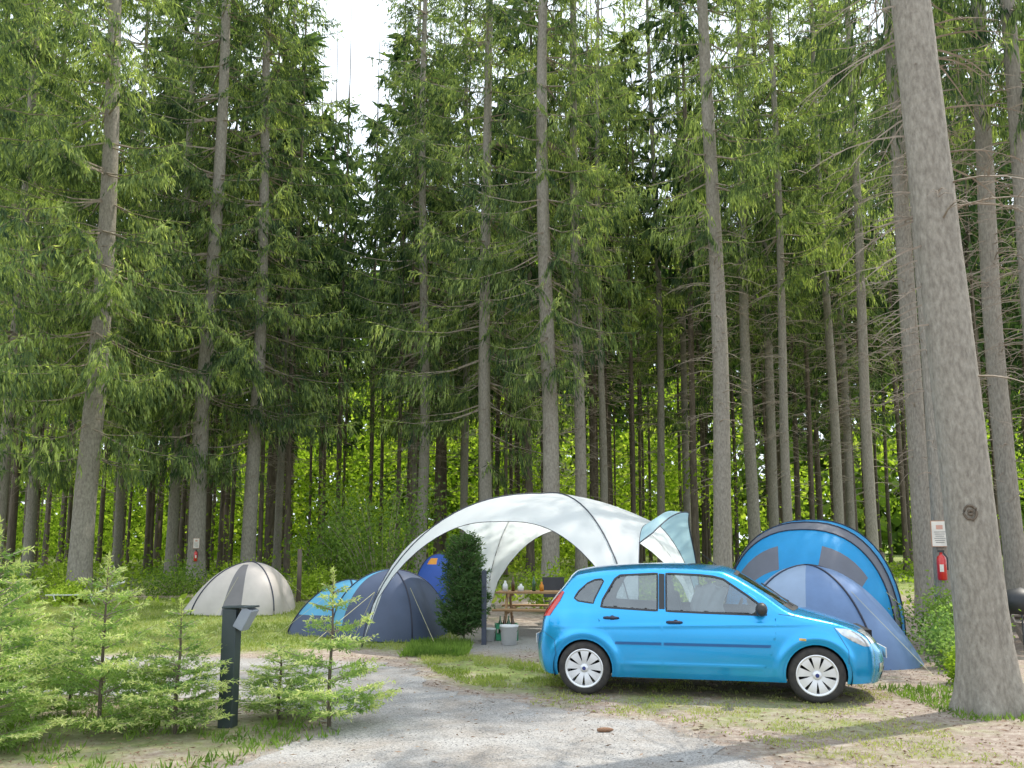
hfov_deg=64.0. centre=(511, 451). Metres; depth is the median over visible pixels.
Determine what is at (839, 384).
spruce tree
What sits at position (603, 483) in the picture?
spruce tree
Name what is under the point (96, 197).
spruce tree
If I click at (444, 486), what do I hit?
spruce tree
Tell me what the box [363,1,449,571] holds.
spruce tree
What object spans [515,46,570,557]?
spruce tree
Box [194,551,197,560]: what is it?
fire extinguisher
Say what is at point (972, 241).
spruce tree
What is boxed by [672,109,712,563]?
spruce tree
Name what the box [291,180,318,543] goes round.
spruce tree
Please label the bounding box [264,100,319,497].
spruce tree
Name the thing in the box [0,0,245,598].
spruce tree
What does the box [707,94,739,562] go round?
spruce tree
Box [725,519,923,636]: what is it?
tunnel tent
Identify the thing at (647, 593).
shrub
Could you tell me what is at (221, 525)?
spruce tree
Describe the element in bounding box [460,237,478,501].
spruce tree
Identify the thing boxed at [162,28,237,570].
spruce tree
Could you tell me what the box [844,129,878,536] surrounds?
spruce tree
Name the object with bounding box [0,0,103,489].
spruce tree
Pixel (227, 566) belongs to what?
shrub
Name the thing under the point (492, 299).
spruce tree
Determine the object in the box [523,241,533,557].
spruce tree
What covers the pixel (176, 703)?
young spruce
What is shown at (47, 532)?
spruce tree
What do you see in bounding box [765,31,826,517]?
spruce tree
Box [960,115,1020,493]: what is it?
spruce tree
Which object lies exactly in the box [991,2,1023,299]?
spruce tree
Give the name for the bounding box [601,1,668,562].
spruce tree
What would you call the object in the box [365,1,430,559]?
spruce tree
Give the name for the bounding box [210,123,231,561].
spruce tree
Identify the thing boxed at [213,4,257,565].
spruce tree
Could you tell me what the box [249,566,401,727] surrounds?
young spruce
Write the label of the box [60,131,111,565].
spruce tree
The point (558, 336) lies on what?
spruce tree
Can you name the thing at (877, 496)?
spruce tree
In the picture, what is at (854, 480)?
spruce tree
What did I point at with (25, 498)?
spruce tree
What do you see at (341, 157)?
spruce tree
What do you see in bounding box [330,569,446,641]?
dome tent
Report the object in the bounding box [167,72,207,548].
spruce tree
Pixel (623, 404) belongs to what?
spruce tree
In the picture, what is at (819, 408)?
spruce tree
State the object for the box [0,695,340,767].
sapling weeds
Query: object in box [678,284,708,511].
spruce tree
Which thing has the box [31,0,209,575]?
spruce tree
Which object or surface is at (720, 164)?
spruce tree
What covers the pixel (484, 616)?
pitch post
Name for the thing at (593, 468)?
spruce tree
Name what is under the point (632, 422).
spruce tree
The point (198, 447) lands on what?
spruce tree
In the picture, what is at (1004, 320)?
spruce tree
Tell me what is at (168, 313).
spruce tree
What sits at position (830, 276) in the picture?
spruce tree
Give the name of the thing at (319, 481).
spruce tree
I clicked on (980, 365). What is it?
spruce tree
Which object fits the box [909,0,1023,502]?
spruce tree
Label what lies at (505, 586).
bottle
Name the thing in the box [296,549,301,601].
wooden post
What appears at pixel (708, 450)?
spruce tree
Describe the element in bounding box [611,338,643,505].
spruce tree
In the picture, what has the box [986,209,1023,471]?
spruce tree
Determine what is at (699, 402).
spruce tree
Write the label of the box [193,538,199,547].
safety notice
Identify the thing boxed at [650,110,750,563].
spruce tree
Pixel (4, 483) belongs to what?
spruce tree
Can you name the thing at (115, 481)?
spruce tree
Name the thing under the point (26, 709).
young spruce
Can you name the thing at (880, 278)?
spruce tree
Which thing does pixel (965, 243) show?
spruce tree
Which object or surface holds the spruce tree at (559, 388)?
on the ground at (529, 624)
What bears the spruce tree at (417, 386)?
on the ground at (529, 624)
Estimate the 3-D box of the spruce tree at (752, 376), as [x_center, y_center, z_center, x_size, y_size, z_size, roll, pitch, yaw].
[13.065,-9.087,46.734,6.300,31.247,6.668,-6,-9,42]
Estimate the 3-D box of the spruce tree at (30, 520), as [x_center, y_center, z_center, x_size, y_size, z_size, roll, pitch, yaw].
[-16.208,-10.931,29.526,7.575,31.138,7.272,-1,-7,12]
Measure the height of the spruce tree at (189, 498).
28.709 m
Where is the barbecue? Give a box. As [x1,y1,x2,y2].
[1006,587,1023,644]
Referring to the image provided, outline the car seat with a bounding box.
[690,579,727,612]
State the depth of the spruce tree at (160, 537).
46.64 m
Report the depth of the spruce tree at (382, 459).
51.60 m
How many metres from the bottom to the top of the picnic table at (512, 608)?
0.779 m
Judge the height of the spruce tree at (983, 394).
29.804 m
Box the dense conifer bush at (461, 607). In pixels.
[434,530,495,636]
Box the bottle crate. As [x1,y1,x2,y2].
[495,623,517,640]
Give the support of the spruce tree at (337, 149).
on the ground at (529, 624)
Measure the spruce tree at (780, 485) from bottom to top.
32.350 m
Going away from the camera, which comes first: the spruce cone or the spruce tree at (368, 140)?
the spruce cone
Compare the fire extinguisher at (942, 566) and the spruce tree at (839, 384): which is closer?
the fire extinguisher at (942, 566)
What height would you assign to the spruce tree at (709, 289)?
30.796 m
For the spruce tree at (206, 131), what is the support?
on the ground at (529, 624)
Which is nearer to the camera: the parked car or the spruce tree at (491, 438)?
the parked car
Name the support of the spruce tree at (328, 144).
on the ground at (529, 624)
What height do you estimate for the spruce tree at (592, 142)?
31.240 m
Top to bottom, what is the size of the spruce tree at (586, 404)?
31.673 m
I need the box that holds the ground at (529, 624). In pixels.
[0,543,1023,767]
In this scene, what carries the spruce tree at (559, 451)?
on the ground at (529, 624)
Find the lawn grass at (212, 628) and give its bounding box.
[0,596,459,652]
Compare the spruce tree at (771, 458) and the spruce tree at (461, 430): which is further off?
the spruce tree at (461, 430)
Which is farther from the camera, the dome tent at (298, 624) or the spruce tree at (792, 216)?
the spruce tree at (792, 216)
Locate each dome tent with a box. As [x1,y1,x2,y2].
[183,561,309,615]
[278,579,356,636]
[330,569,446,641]
[417,553,451,602]
[746,564,931,673]
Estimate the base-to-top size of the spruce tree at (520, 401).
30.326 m
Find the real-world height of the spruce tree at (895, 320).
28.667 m
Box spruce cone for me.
[597,727,613,731]
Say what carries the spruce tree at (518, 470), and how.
on the ground at (529, 624)
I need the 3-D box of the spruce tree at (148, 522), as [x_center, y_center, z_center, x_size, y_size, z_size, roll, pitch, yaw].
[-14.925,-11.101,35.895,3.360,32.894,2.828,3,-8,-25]
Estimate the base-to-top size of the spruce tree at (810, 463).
28.610 m
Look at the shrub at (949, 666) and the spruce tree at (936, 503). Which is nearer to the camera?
the shrub at (949, 666)
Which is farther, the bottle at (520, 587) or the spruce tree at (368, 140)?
the spruce tree at (368, 140)
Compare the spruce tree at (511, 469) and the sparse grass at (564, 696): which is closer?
the sparse grass at (564, 696)
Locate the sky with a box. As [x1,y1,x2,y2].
[0,0,1022,542]
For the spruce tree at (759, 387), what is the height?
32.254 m
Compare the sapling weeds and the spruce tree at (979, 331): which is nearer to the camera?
the sapling weeds
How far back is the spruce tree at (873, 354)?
56.26 m
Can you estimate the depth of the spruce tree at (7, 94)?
27.86 m
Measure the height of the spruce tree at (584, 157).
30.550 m
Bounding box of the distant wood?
[7,239,1023,554]
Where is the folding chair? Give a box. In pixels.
[542,577,564,607]
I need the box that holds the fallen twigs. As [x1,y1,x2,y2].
[0,655,1023,767]
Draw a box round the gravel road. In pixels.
[7,656,772,767]
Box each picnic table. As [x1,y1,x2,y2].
[492,590,559,622]
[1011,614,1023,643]
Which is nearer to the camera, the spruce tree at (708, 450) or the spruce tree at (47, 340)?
the spruce tree at (47, 340)
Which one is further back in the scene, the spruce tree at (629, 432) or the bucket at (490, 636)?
the spruce tree at (629, 432)
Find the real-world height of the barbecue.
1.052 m
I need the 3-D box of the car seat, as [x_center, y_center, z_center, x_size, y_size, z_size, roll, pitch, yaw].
[2.223,1.628,9.239,0.419,0.380,0.058,-2,-7,13]
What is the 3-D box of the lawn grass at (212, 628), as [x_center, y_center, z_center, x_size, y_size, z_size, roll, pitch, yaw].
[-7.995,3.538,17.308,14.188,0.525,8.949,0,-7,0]
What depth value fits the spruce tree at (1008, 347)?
50.13 m
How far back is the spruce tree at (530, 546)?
32.91 m
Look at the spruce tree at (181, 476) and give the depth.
51.56 m
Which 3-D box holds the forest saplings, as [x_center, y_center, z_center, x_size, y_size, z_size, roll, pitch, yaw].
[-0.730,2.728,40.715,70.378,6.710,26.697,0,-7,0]
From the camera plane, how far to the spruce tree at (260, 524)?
33.09 m
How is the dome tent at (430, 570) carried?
on the ground at (529, 624)
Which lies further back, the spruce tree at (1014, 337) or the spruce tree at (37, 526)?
the spruce tree at (1014, 337)
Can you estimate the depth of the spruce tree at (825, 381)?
51.10 m
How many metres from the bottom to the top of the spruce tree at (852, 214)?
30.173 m
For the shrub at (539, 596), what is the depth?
18.78 m
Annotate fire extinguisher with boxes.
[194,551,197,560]
[936,550,948,579]
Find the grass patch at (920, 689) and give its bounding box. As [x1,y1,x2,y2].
[874,681,1023,721]
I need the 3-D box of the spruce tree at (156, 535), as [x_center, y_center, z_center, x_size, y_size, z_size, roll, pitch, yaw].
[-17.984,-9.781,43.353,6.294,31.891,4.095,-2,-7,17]
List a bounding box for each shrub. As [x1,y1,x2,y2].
[0,558,19,597]
[17,547,104,596]
[37,569,103,604]
[125,555,220,596]
[196,549,272,584]
[272,493,384,585]
[274,566,295,593]
[287,555,348,599]
[298,441,458,579]
[510,555,571,608]
[575,566,653,597]
[639,563,714,601]
[888,570,1020,658]
[910,593,954,671]
[937,645,955,684]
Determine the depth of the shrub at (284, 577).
21.67 m
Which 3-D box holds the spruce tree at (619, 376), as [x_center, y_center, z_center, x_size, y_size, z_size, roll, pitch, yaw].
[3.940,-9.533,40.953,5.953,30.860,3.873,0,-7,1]
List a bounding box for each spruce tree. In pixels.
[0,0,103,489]
[0,0,106,575]
[0,0,145,589]
[0,0,169,580]
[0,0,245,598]
[0,10,63,442]
[0,27,71,565]
[1,0,42,286]
[1,108,54,548]
[3,145,96,564]
[6,130,91,511]
[20,55,58,560]
[20,111,94,567]
[27,40,93,567]
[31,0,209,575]
[38,275,57,557]
[55,219,77,561]
[58,0,288,575]
[58,126,95,564]
[60,78,136,494]
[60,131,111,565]
[63,94,92,557]
[64,0,323,585]
[80,27,149,565]
[92,0,237,572]
[101,264,137,476]
[111,224,141,560]
[119,88,202,510]
[121,0,378,561]
[122,143,146,562]
[125,60,155,563]
[126,0,205,573]
[131,57,198,567]
[142,315,166,562]
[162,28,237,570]
[167,0,273,570]
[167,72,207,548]
[171,13,272,570]
[171,262,204,555]
[180,0,237,493]
[184,416,191,559]
[185,206,206,560]
[188,48,273,566]
[194,0,363,573]
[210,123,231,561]
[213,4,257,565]
[221,232,294,462]
[224,4,353,567]
[225,9,336,565]
[237,0,304,561]
[241,7,311,562]
[258,0,358,575]
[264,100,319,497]
[283,3,345,569]
[283,64,338,553]
[290,176,331,560]
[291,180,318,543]
[297,140,368,557]
[303,32,357,560]
[313,81,363,532]
[314,0,378,555]
[315,0,519,573]
[315,58,345,560]
[318,115,380,521]
[319,115,384,541]
[336,115,407,510]
[339,13,399,562]
[342,42,438,560]
[348,0,477,565]
[359,75,405,560]
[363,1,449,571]
[364,0,608,502]
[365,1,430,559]
[366,87,430,547]
[375,5,496,553]
[388,0,540,568]
[388,130,450,495]
[404,12,476,553]
[405,371,436,556]
[408,143,474,550]
[417,8,477,553]
[436,15,497,499]
[444,0,645,584]
[447,179,475,477]
[450,0,587,575]
[456,1,540,574]
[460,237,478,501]
[470,106,513,497]
[472,45,537,494]
[475,139,568,560]
[476,339,492,496]
[491,36,570,489]
[491,152,536,564]
[491,181,540,565]
[493,263,540,492]
[495,144,569,556]
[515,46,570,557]
[519,0,641,571]
[520,161,571,449]
[521,0,593,492]
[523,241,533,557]
[532,163,571,486]
[533,336,573,473]
[536,0,668,503]
[536,4,653,566]
[537,199,569,554]
[537,263,588,442]
[550,22,655,503]
[555,0,649,500]
[556,100,627,564]
[567,120,627,489]
[569,168,654,505]
[580,0,653,504]
[584,360,588,561]
[587,0,709,562]
[591,1,673,513]
[600,2,656,502]
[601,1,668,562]
[602,1,764,535]
[609,0,767,563]
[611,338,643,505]
[619,0,790,599]
[622,173,656,560]
[633,215,665,560]
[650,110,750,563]
[661,97,711,529]
[663,118,696,511]
[664,0,827,542]
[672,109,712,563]
[675,204,741,561]
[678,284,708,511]
[681,246,760,479]
[686,113,791,510]
[687,130,753,561]
[690,0,871,522]
[692,0,845,527]
[693,171,737,366]
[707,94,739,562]
[732,26,780,527]
[733,211,803,455]
[748,0,895,524]
[750,0,920,529]
[751,71,830,519]
[752,171,804,523]
[756,251,787,523]
[758,210,801,377]
[759,8,849,518]
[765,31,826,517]
[774,87,852,520]
[774,243,810,387]
[780,7,887,524]
[782,2,897,524]
[783,0,1018,638]
[785,0,1023,718]
[787,157,887,383]
[787,240,826,384]
[789,0,910,549]
[796,309,827,508]
[796,313,872,520]
[798,22,894,532]
[805,0,981,618]
[808,11,889,503]
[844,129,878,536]
[850,89,964,510]
[850,207,888,385]
[852,89,912,563]
[852,215,885,551]
[859,8,916,572]
[860,49,893,564]
[866,54,974,497]
[874,158,909,504]
[875,158,928,477]
[882,0,1023,631]
[882,19,1003,315]
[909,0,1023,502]
[916,11,1021,487]
[935,0,1015,485]
[943,74,1017,491]
[944,36,1006,473]
[951,58,1021,553]
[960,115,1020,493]
[961,183,988,420]
[970,154,1021,448]
[973,46,1023,457]
[977,315,990,461]
[979,13,1023,334]
[982,200,1023,431]
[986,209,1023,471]
[991,0,1023,67]
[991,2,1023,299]
[991,36,1023,495]
[993,100,1022,377]
[994,24,1023,401]
[1007,209,1022,385]
[1010,309,1023,393]
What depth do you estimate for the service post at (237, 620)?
7.57 m
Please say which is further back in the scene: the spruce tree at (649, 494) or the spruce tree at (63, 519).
the spruce tree at (649, 494)
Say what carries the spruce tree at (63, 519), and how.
on the ground at (529, 624)
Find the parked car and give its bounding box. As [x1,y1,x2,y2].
[536,553,886,703]
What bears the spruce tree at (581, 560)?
on the ground at (529, 624)
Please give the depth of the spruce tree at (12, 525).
31.56 m
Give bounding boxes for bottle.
[498,616,501,632]
[503,581,507,590]
[511,576,514,590]
[518,584,523,590]
[532,576,535,590]
[540,582,543,590]
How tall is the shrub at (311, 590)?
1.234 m
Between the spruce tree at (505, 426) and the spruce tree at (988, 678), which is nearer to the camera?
the spruce tree at (988, 678)
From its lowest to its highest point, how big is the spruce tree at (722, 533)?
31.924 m
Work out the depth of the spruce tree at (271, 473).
35.95 m
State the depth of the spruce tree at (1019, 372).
50.54 m
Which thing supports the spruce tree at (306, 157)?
on the ground at (529, 624)
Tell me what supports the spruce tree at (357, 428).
on the ground at (529, 624)
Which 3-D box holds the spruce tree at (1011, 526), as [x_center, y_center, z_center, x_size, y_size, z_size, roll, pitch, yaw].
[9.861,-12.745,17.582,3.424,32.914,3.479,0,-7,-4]
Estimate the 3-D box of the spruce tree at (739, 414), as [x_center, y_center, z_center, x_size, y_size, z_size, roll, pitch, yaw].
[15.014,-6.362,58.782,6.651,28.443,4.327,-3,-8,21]
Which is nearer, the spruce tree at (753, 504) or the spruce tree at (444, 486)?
the spruce tree at (753, 504)
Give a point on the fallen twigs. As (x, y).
(996, 764)
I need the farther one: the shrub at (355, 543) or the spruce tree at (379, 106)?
the spruce tree at (379, 106)
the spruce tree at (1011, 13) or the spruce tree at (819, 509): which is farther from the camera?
the spruce tree at (819, 509)
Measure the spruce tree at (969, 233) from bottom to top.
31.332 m
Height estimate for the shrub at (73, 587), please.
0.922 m
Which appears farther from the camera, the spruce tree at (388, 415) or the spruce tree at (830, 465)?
the spruce tree at (830, 465)
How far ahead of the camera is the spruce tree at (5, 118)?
36.52 m
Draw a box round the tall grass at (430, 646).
[396,636,474,656]
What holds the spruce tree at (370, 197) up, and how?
on the ground at (529, 624)
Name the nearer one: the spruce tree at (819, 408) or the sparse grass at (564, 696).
the sparse grass at (564, 696)
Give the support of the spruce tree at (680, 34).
on the ground at (529, 624)
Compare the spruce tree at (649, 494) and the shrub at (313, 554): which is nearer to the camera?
the shrub at (313, 554)
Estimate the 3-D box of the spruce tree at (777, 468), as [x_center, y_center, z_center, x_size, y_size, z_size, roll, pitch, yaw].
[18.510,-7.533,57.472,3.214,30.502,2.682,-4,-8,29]
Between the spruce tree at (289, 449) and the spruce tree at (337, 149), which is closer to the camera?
the spruce tree at (289, 449)
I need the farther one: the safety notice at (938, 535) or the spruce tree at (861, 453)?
the spruce tree at (861, 453)
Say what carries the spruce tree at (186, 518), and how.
on the ground at (529, 624)
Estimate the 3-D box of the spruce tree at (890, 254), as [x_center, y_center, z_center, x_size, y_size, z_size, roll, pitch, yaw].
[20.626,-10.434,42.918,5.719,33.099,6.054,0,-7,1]
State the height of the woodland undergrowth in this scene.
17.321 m
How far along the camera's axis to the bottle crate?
14.47 m
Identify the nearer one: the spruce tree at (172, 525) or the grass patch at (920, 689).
the grass patch at (920, 689)
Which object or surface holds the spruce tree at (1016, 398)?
on the ground at (529, 624)
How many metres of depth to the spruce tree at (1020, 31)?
21.46 m
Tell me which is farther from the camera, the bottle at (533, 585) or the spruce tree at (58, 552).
the spruce tree at (58, 552)
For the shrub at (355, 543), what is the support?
on the ground at (529, 624)
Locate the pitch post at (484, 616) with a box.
[481,570,486,644]
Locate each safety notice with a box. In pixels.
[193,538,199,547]
[930,521,946,546]
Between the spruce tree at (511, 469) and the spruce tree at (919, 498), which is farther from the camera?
the spruce tree at (511, 469)
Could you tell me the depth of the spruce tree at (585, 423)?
50.50 m
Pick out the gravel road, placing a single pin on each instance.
(581, 747)
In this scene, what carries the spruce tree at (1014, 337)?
on the ground at (529, 624)
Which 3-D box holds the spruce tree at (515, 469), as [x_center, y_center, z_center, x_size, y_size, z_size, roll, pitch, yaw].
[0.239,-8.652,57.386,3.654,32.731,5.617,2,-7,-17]
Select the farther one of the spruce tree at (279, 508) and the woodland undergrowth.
the woodland undergrowth
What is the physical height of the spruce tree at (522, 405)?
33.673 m
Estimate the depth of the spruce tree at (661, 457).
34.87 m
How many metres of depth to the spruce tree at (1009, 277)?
24.79 m
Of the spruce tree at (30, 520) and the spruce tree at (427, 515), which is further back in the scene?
the spruce tree at (427, 515)
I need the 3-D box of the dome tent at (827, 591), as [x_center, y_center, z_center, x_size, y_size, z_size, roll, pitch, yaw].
[4.420,2.429,12.386,3.216,1.438,2.718,-2,-7,14]
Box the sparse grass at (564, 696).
[530,677,1021,767]
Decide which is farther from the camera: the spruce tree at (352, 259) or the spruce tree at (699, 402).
the spruce tree at (352, 259)
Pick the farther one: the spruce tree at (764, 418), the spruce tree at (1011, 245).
the spruce tree at (764, 418)
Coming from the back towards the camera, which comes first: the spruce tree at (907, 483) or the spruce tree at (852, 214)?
the spruce tree at (907, 483)
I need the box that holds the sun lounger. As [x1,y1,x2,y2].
[45,581,124,604]
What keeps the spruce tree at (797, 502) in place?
on the ground at (529, 624)
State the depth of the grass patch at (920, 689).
8.87 m
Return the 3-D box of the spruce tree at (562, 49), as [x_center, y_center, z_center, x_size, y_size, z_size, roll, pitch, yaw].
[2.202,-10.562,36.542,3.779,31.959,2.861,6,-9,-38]
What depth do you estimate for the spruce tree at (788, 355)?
52.98 m
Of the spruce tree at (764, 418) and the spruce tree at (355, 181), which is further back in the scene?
the spruce tree at (355, 181)
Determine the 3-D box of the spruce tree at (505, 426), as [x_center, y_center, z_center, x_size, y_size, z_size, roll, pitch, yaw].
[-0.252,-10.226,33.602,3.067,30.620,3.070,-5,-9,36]
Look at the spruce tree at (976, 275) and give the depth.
35.72 m
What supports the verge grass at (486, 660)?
on the ground at (529, 624)
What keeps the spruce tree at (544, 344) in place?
on the ground at (529, 624)
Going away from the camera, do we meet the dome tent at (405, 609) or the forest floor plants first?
the dome tent at (405, 609)
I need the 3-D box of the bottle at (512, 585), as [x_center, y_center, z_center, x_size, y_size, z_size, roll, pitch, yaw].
[0.020,2.549,15.757,0.070,0.280,0.070,0,-7,0]
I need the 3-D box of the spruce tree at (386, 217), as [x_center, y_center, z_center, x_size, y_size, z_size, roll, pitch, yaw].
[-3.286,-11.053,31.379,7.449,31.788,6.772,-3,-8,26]
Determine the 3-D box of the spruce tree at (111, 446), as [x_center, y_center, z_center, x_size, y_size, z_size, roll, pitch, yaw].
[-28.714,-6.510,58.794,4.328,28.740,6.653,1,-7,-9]
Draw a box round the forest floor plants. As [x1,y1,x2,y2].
[0,559,1003,607]
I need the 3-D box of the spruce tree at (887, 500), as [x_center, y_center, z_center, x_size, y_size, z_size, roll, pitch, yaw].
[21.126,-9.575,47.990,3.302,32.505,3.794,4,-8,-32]
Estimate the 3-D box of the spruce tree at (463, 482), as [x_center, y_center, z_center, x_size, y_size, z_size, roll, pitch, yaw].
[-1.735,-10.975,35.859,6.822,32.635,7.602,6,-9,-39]
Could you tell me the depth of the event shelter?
13.74 m
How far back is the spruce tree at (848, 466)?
34.32 m
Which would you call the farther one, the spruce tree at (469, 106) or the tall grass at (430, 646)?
the spruce tree at (469, 106)
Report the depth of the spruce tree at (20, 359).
37.10 m
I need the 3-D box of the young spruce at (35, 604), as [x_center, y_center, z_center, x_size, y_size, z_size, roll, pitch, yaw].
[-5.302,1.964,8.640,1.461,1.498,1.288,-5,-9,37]
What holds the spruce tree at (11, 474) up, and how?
on the ground at (529, 624)
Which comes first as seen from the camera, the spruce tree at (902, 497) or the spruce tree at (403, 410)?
the spruce tree at (902, 497)
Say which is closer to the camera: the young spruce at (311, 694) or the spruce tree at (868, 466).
the young spruce at (311, 694)
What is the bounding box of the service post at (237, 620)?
[218,605,259,727]
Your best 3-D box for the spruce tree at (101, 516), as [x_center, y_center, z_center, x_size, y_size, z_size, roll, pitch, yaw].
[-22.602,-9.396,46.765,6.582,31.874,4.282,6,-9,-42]
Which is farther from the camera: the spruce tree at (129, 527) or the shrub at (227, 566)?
the spruce tree at (129, 527)
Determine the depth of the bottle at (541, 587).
15.72 m
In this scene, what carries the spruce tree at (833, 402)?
on the ground at (529, 624)
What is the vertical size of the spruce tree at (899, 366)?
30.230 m
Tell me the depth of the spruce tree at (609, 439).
45.08 m
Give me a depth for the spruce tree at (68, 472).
48.25 m
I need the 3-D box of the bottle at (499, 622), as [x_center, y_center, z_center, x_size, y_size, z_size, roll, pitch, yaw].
[-0.210,3.086,14.603,0.066,0.300,0.066,0,-7,0]
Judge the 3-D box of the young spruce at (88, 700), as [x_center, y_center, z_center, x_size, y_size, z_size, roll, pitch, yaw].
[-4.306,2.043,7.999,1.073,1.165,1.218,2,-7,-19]
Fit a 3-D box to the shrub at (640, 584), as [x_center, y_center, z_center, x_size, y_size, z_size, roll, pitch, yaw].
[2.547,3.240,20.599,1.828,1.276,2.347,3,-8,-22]
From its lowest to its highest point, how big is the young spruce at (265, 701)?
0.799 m
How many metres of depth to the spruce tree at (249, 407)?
48.17 m
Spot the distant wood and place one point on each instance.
(895, 527)
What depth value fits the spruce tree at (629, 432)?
44.08 m
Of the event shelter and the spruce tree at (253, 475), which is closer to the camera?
the event shelter
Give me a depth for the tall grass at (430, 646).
13.05 m
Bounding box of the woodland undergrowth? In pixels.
[15,356,1023,560]
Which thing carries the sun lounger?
on the ground at (529, 624)
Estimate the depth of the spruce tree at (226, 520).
42.53 m
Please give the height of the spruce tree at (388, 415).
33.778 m
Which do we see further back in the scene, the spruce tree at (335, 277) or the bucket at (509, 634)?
the spruce tree at (335, 277)
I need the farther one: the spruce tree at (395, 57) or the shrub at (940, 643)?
the spruce tree at (395, 57)
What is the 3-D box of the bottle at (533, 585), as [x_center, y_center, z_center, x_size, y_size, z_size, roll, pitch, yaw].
[0.420,2.549,15.757,0.070,0.280,0.070,0,-7,0]
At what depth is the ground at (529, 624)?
8.02 m
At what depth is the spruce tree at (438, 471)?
36.81 m
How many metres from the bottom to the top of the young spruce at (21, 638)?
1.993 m
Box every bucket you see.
[486,628,495,640]
[499,624,518,644]
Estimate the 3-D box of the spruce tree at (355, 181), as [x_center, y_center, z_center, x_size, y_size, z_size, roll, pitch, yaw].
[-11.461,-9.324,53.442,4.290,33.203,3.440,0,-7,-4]
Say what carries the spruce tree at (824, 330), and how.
on the ground at (529, 624)
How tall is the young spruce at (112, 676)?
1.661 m
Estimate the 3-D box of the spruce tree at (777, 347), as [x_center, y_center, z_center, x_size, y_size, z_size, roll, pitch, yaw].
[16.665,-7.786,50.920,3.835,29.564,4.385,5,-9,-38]
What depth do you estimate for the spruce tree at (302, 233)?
37.36 m
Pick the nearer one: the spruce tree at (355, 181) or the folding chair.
the folding chair
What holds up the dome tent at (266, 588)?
on the ground at (529, 624)
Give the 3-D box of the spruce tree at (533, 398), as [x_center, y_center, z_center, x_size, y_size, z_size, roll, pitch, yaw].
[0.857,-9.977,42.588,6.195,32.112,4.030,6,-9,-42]
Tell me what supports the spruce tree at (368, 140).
on the ground at (529, 624)
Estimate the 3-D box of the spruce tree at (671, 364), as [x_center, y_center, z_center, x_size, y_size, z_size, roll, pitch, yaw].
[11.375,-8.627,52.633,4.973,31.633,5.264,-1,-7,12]
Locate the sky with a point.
(365, 32)
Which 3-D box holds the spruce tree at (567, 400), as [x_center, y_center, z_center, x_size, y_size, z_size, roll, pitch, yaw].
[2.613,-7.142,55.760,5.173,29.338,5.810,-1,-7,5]
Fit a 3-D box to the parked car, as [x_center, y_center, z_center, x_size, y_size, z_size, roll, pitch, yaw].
[2.281,2.008,9.795,3.960,1.602,2.035,-2,-7,13]
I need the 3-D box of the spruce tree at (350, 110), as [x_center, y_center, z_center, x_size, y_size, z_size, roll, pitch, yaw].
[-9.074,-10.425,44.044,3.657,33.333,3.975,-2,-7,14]
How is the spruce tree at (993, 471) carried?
on the ground at (529, 624)
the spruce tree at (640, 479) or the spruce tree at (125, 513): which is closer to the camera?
the spruce tree at (640, 479)
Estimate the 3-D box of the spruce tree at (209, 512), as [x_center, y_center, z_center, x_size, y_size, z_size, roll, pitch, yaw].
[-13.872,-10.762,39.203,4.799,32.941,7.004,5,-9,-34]
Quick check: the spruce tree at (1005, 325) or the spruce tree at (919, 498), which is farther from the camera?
the spruce tree at (1005, 325)
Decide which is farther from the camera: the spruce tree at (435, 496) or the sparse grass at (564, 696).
the spruce tree at (435, 496)
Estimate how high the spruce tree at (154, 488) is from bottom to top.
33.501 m
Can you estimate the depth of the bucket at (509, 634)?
13.91 m
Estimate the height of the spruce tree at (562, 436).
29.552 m
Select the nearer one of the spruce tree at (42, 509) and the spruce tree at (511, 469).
the spruce tree at (511, 469)
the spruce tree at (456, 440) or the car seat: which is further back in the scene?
the spruce tree at (456, 440)
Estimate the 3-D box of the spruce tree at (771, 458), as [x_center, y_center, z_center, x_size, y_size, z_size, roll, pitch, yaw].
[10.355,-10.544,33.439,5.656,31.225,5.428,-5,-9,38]
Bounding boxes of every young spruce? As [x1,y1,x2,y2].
[0,515,87,728]
[0,573,81,704]
[0,630,70,747]
[8,551,199,736]
[12,600,126,715]
[114,598,241,733]
[238,637,335,718]
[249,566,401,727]
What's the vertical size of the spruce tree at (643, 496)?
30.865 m
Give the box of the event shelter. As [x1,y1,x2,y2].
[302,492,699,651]
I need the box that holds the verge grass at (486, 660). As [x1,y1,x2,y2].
[414,653,584,688]
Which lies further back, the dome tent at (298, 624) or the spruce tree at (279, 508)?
the spruce tree at (279, 508)
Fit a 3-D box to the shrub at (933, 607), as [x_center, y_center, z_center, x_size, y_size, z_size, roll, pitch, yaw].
[6.827,2.548,12.849,1.699,1.387,1.757,3,-8,-26]
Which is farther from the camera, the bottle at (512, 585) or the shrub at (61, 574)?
the shrub at (61, 574)
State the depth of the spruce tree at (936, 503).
14.89 m
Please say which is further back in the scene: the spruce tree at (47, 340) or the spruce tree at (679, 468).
the spruce tree at (679, 468)
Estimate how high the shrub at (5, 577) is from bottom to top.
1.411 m
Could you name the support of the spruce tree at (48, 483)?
on the ground at (529, 624)
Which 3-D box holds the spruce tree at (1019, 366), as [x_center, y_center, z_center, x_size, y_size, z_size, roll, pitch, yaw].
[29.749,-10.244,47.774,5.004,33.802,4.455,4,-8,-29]
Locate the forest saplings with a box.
[3,440,1023,576]
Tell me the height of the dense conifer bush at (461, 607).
2.027 m
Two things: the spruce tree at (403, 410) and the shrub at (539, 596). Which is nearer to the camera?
the shrub at (539, 596)
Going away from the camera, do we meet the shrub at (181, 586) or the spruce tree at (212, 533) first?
the shrub at (181, 586)

